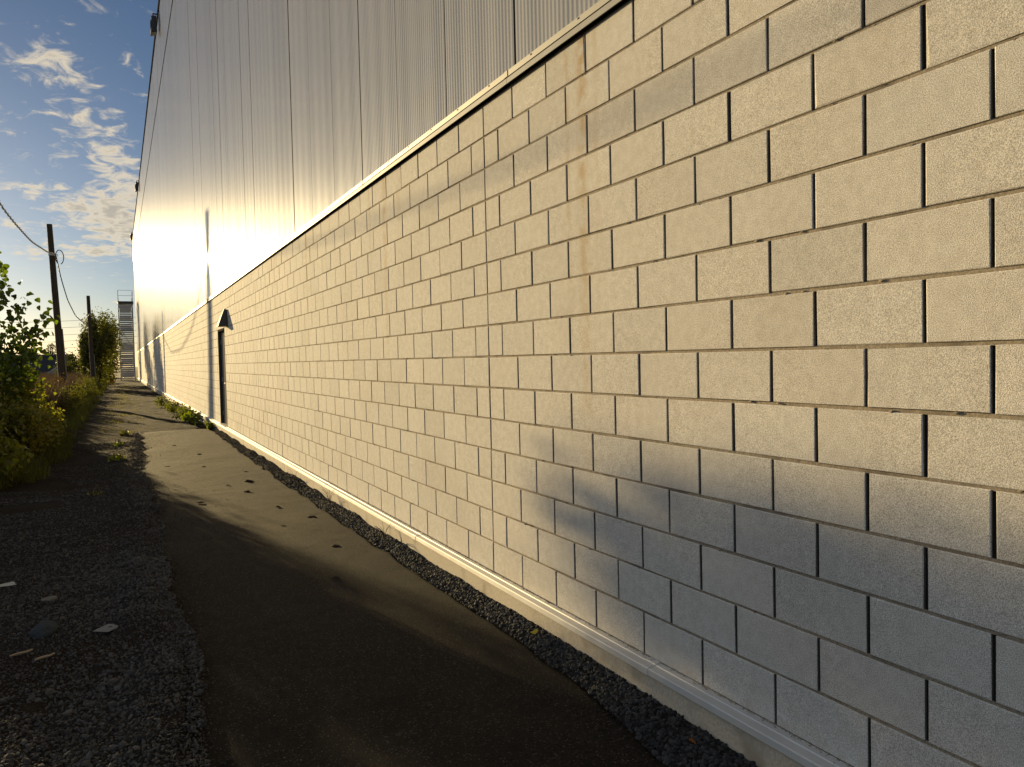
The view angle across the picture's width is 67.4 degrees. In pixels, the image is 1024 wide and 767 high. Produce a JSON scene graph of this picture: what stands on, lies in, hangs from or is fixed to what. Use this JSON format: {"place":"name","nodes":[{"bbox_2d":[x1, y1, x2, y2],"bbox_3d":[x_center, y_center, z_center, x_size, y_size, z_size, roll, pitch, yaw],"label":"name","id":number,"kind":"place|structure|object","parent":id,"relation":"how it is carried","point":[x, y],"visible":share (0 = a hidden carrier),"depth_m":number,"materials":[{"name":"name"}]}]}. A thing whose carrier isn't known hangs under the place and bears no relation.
{"place":"outdoors","nodes":[
{"label":"outdoors","id":0,"kind":"place"},
{"bbox_2d":[39,343,55,354],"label":"distant tree","id":1,"kind":"object","parent":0,"point":[49,347],"visible":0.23,"depth_m":140.69,"materials":[{"name":"green plant"}]},
{"bbox_2d":[0,385,106,489],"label":"verge grass","id":2,"kind":"structure","parent":0,"point":[58,450],"depth_m":14.55,"materials":[{"name":"green plant"}]},
{"bbox_2d":[0,0,157,366],"label":"sky","id":3,"kind":"structure","parent":0,"point":[75,74],"materials":[{"name":"blue"}]},
{"bbox_2d":[0,378,211,766],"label":"gravel verge","id":4,"kind":"structure","parent":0,"point":[157,418],"depth_m":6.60,"materials":[{"name":"grey gravel"}]},
{"bbox_2d":[0,581,15,586],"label":"paper scrap","id":5,"kind":"object","parent":4,"relation":"on","point":[8,584],"visible":1,"depth_m":5.83,"materials":[{"name":"white paper"}]},
{"bbox_2d":[0,426,33,487],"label":"shrub","id":6,"kind":"object","parent":4,"relation":"on","point":[7,462],"visible":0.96,"depth_m":10.59,"materials":[{"name":"green plant"}]},
{"bbox_2d":[9,648,32,656],"bbox_3d":[-2.756,1.512,4.313,0.112,0.022,0.019,-3,2,-33],"label":"stick","id":7,"kind":"object","parent":4,"relation":"on","point":[22,652],"visible":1,"depth_m":4.31,"materials":[{"name":"brown wood"}]},
{"bbox_2d":[0,372,46,461],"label":"shrub","id":8,"kind":"object","parent":4,"relation":"on","point":[6,418],"visible":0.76,"depth_m":12.80,"materials":[{"name":"green plant"}]},
{"bbox_2d":[3,358,46,402],"bbox_3d":[-12.236,0.140,18.281,1.987,2.463,3.310,-2,2,-27],"label":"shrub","id":9,"kind":"object","parent":4,"relation":"on","point":[34,392],"visible":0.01,"depth_m":18.58,"materials":[{"name":"green plant"}]},
{"bbox_2d":[1,359,56,432],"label":"shrub","id":10,"kind":"object","parent":4,"relation":"on","point":[28,395],"visible":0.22,"depth_m":15.31,"materials":[{"name":"green plant"}]},
{"bbox_2d":[0,251,60,407],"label":"sapling","id":11,"kind":"object","parent":4,"relation":"on","point":[13,372],"visible":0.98,"depth_m":14.41,"materials":[{"name":"green plant"}]},
{"bbox_2d":[1,399,62,458],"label":"shrub","id":12,"kind":"object","parent":4,"relation":"on","point":[35,430],"visible":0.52,"depth_m":13.52,"materials":[{"name":"green plant"}]},
{"bbox_2d":[29,620,58,638],"bbox_3d":[-2.824,1.491,4.641,0.131,0.111,0.138,0,2,24],"label":"rock","id":13,"kind":"object","parent":4,"relation":"on","point":[46,628],"visible":0.94,"depth_m":4.60,"materials":[{"name":"grey stone"}]},
{"bbox_2d":[34,652,54,660],"bbox_3d":[-2.605,1.523,4.284,0.100,0.022,0.019,-3,2,-39],"label":"stick","id":14,"kind":"object","parent":4,"relation":"on","point":[42,657],"visible":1,"depth_m":4.28,"materials":[{"name":"brown wood"}]},
{"bbox_2d":[23,393,68,443],"bbox_3d":[-10.321,0.785,16.757,1.064,1.153,2.809,-2,2,-27],"label":"shrub","id":15,"kind":"object","parent":4,"relation":"on","point":[56,414],"visible":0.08,"depth_m":16.91,"materials":[{"name":"green plant"}]},
{"bbox_2d":[40,596,56,601],"bbox_3d":[-3.275,1.526,5.432,0.103,0.037,0.083,-2,2,-27],"label":"rock","id":16,"kind":"object","parent":4,"relation":"on","point":[49,598],"visible":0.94,"depth_m":5.41,"materials":[{"name":"grey stone"}]},
{"bbox_2d":[46,224,67,383],"bbox_3d":[-20.629,-3.122,34.920,0.634,8.180,0.329,-2,2,-27],"label":"utility pole","id":17,"kind":"object","parent":4,"relation":"on","point":[60,354],"visible":0.75,"depth_m":34.79,"materials":[{"name":"wood"}]},
{"bbox_2d":[0,202,54,254],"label":"cable","id":18,"kind":"object","parent":17,"relation":"attached to","point":[8,215],"visible":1,"depth_m":20.12,"materials":[{"name":"black rubber"}]},
{"bbox_2d":[55,250,63,263],"bbox_3d":[-20.434,-5.712,34.683,0.360,0.665,0.040,-2,2,-27],"label":"cable coil","id":19,"kind":"object","parent":18,"relation":"hanging from","point":[63,256],"visible":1,"depth_m":34.68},
{"bbox_2d":[56,255,88,322],"bbox_3d":[-24.701,-4.876,43.470,0.061,2.420,18.625,-2,2,-25],"label":"cable","id":20,"kind":"object","parent":17,"relation":"attached to","point":[65,292],"visible":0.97,"depth_m":38.40,"materials":[{"name":"black rubber"}]},
{"bbox_2d":[50,373,80,399],"bbox_3d":[-19.181,0.285,32.896,1.363,1.493,2.122,-2,2,-27],"label":"weed clump","id":21,"kind":"object","parent":4,"relation":"on","point":[64,383],"visible":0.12,"depth_m":32.89,"materials":[{"name":"green plant"}]},
{"bbox_2d":[54,383,87,412],"bbox_3d":[-15.725,0.519,27.285,1.186,1.195,1.990,-2,2,-27],"label":"weed clump","id":22,"kind":"object","parent":4,"relation":"on","point":[75,400],"visible":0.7,"depth_m":27.26,"materials":[{"name":"green plant"}]},
{"bbox_2d":[73,376,99,398],"bbox_3d":[-21.707,0.245,38.915,1.524,1.269,2.430,-4,3,-49],"label":"weed clump","id":23,"kind":"object","parent":4,"relation":"on","point":[89,393],"visible":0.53,"depth_m":38.77,"materials":[{"name":"green plant"}]},
{"bbox_2d":[77,375,99,391],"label":"weed clump","id":24,"kind":"object","parent":4,"relation":"on","point":[87,381],"visible":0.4,"depth_m":44.09,"materials":[{"name":"green plant"}]},
{"bbox_2d":[76,313,101,380],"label":"leafy tree","id":25,"kind":"object","parent":4,"relation":"on","point":[83,352],"visible":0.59,"depth_m":56.58,"materials":[{"name":"green plant"}]},
{"bbox_2d":[86,296,96,388],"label":"utility pole","id":26,"kind":"object","parent":4,"relation":"on","point":[92,363],"visible":0.84,"depth_m":52.11,"materials":[{"name":"wood"}]},
{"bbox_2d":[87,483,104,495],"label":"weed plant","id":27,"kind":"object","parent":4,"relation":"on","point":[98,492],"visible":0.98,"depth_m":9.81,"materials":[{"name":"green plant"}]},
{"bbox_2d":[72,306,122,386],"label":"leafy tree","id":28,"kind":"object","parent":4,"relation":"on","point":[104,336],"visible":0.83,"depth_m":57.50,"materials":[{"name":"green plant"}]},
{"bbox_2d":[90,377,107,390],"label":"weed clump","id":29,"kind":"object","parent":4,"relation":"on","point":[100,384],"visible":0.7,"depth_m":51.18,"materials":[{"name":"green plant"}]},
{"bbox_2d":[78,309,124,378],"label":"leafy tree","id":30,"kind":"object","parent":4,"relation":"on","point":[117,324],"visible":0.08,"depth_m":74.53,"materials":[{"name":"green plant"}]},
{"bbox_2d":[93,624,117,631],"bbox_3d":[-2.466,1.493,4.690,0.100,0.004,0.140,0,1,8],"label":"card","id":31,"kind":"object","parent":4,"relation":"on","point":[108,628],"visible":1,"depth_m":4.67,"materials":[{"name":"white paper"}]},
{"bbox_2d":[96,344,122,385],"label":"autumn tree","id":32,"kind":"object","parent":4,"relation":"on","point":[111,380],"visible":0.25,"depth_m":66.02,"materials":[{"name":"green plant"}]},
{"bbox_2d":[107,452,125,461],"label":"weed plant","id":33,"kind":"object","parent":4,"relation":"on","point":[118,457],"visible":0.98,"depth_m":13.26,"materials":[{"name":"green plant"}]},
{"bbox_2d":[113,439,122,445],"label":"weed plant","id":34,"kind":"object","parent":4,"relation":"on","point":[118,443],"visible":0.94,"depth_m":15.76,"materials":[{"name":"green plant"}]},
{"bbox_2d":[117,429,130,435],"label":"weed plant","id":35,"kind":"object","parent":4,"relation":"on","point":[123,432],"visible":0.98,"depth_m":18.13,"materials":[{"name":"green plant"}]},
{"bbox_2d":[117,290,135,380],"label":"fire stair","id":36,"kind":"object","parent":4,"relation":"on","point":[125,310],"visible":0.9,"depth_m":86.00,"materials":[{"name":"metal"}]},
{"bbox_2d":[154,395,171,406],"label":"weed plant","id":37,"kind":"object","parent":4,"relation":"on","point":[161,400],"visible":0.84,"depth_m":30.84,"materials":[{"name":"green plant"}]},
{"bbox_2d":[87,367,137,379],"bbox_3d":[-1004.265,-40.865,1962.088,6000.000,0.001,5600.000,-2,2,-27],"label":"ground","id":38,"kind":"structure","parent":0,"point":[118,374],"depth_m":211.72,"materials":[{"name":"grey concrete"}]},
{"bbox_2d":[133,0,1023,766],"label":"warehouse","id":39,"kind":"structure","parent":38,"relation":"on","point":[685,338],"depth_m":3.45,"materials":[{"name":"concrete"}]},
{"bbox_2d":[135,180,138,191],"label":"floodlight","id":40,"kind":"object","parent":39,"relation":"attached to","point":[136,187],"visible":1,"depth_m":64.70,"materials":[{"name":"metal"}]},
{"bbox_2d":[150,13,156,35],"bbox_3d":[-15.958,-16.022,34.225,0.300,0.950,0.519,-2,2,-27],"label":"floodlight","id":41,"kind":"object","parent":39,"relation":"attached to","point":[153,26],"visible":1,"depth_m":34.03,"materials":[{"name":"metal"}]},
{"bbox_2d":[216,309,227,326],"bbox_3d":[-6.336,-1.435,16.772,0.204,0.382,0.340,-2,2,-27],"label":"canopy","id":42,"kind":"object","parent":39,"relation":"attached to","point":[223,321],"visible":1,"depth_m":16.68,"materials":[{"name":"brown metal"}]},
{"bbox_2d":[218,328,227,425],"bbox_3d":[-6.675,-0.150,17.893,0.220,2.231,1.211,-2,2,-27],"label":"exit door","id":43,"kind":"structure","parent":39,"relation":"in","point":[221,333],"depth_m":18.33,"materials":[{"name":"metal"}]},
{"bbox_2d":[227,426,849,766],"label":"mortar crumbs","id":44,"kind":"object","parent":39,"relation":"on","point":[810,745],"visible":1,"depth_m":4.24,"materials":[{"name":"concrete"}]},
{"bbox_2d":[99,385,144,432],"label":"path grass","id":45,"kind":"structure","parent":0,"point":[118,396],"depth_m":30.76,"materials":[{"name":"green plant"}]},
{"bbox_2d":[138,429,668,766],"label":"asphalt path","id":46,"kind":"structure","parent":0,"point":[307,656],"depth_m":4.29,"materials":[{"name":"grey asphalt"}]},
{"bbox_2d":[140,432,243,766],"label":"loose grit","id":47,"kind":"object","parent":46,"relation":"on","point":[173,577],"visible":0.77,"depth_m":5.20,"materials":[{"name":"gravel"}]},
{"bbox_2d":[144,438,467,765],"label":"dirt crumbs","id":48,"kind":"object","parent":46,"relation":"on","point":[205,572],"visible":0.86,"depth_m":6.41,"materials":[{"name":"soil"}]},
{"bbox_2d":[212,427,757,766],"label":"crushed stone","id":49,"kind":"object","parent":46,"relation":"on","point":[466,591],"visible":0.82,"depth_m":4.03,"materials":[{"name":"grey gravel"}]},
{"bbox_2d":[162,400,186,412],"bbox_3d":[-11.683,0.817,26.587,0.751,0.486,1.244,-2,2,-27],"label":"weed plant","id":50,"kind":"object","parent":49,"relation":"on","point":[171,408],"visible":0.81,"depth_m":26.51,"materials":[{"name":"green plant"}]},
{"bbox_2d":[172,405,194,419],"bbox_3d":[-9.856,0.883,23.207,1.006,0.435,0.611,0,2,40],"label":"weed plant","id":51,"kind":"object","parent":49,"relation":"on","point":[185,409],"visible":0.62,"depth_m":23.19,"materials":[{"name":"green plant"}]},
{"bbox_2d":[180,410,203,424],"bbox_3d":[-8.749,0.952,21.005,0.611,0.430,0.866,-2,2,-27],"label":"weed plant","id":52,"kind":"object","parent":49,"relation":"on","point":[191,418],"visible":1,"depth_m":20.95,"materials":[{"name":"green plant"}]},
{"bbox_2d":[205,421,213,429],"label":"weed plant","id":53,"kind":"object","parent":49,"relation":"on","point":[209,425],"visible":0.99,"depth_m":19.22,"materials":[{"name":"green plant"}]},
{"bbox_2d":[320,487,334,501],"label":"grass sprig","id":54,"kind":"object","parent":49,"relation":"on","point":[329,498],"depth_m":8.54,"materials":[{"name":"green plant"}]},
{"bbox_2d":[373,522,391,538],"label":"grass sprig","id":55,"kind":"object","parent":49,"relation":"on","point":[383,529],"depth_m":6.73,"materials":[{"name":"plant"}]},
{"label":"field","id":56,"kind":"structure","parent":0,"visible":0},
{"bbox_2d":[0,354,72,373],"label":"long shed","id":57,"kind":"structure","parent":56,"relation":"on","point":[44,362],"depth_m":132.38,"materials":[{"name":"metal"}]},
{"bbox_2d":[24,362,36,369],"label":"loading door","id":58,"kind":"structure","parent":57,"relation":"in","point":[32,365],"depth_m":131.43,"materials":[{"name":"metal"}]},
{"bbox_2d":[5,371,97,415],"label":"reeds","id":59,"kind":"object","parent":56,"relation":"on","point":[49,377],"visible":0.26,"depth_m":28.70,"materials":[{"name":"plant"}]},
{"bbox_2d":[47,367,73,373],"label":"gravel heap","id":60,"kind":"object","parent":56,"relation":"on","point":[55,368],"visible":0.02,"depth_m":96.58,"materials":[{"name":"grey gravel"}]},
{"bbox_2d":[51,359,81,374],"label":"tree","id":61,"kind":"object","parent":56,"relation":"on","point":[69,365],"visible":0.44,"depth_m":85.72,"materials":[{"name":"green plant"}]},
{"bbox_2d":[56,352,79,371],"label":"distant tree","id":62,"kind":"object","parent":56,"relation":"on","point":[71,357],"visible":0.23,"depth_m":124.25,"materials":[{"name":"green plant"}]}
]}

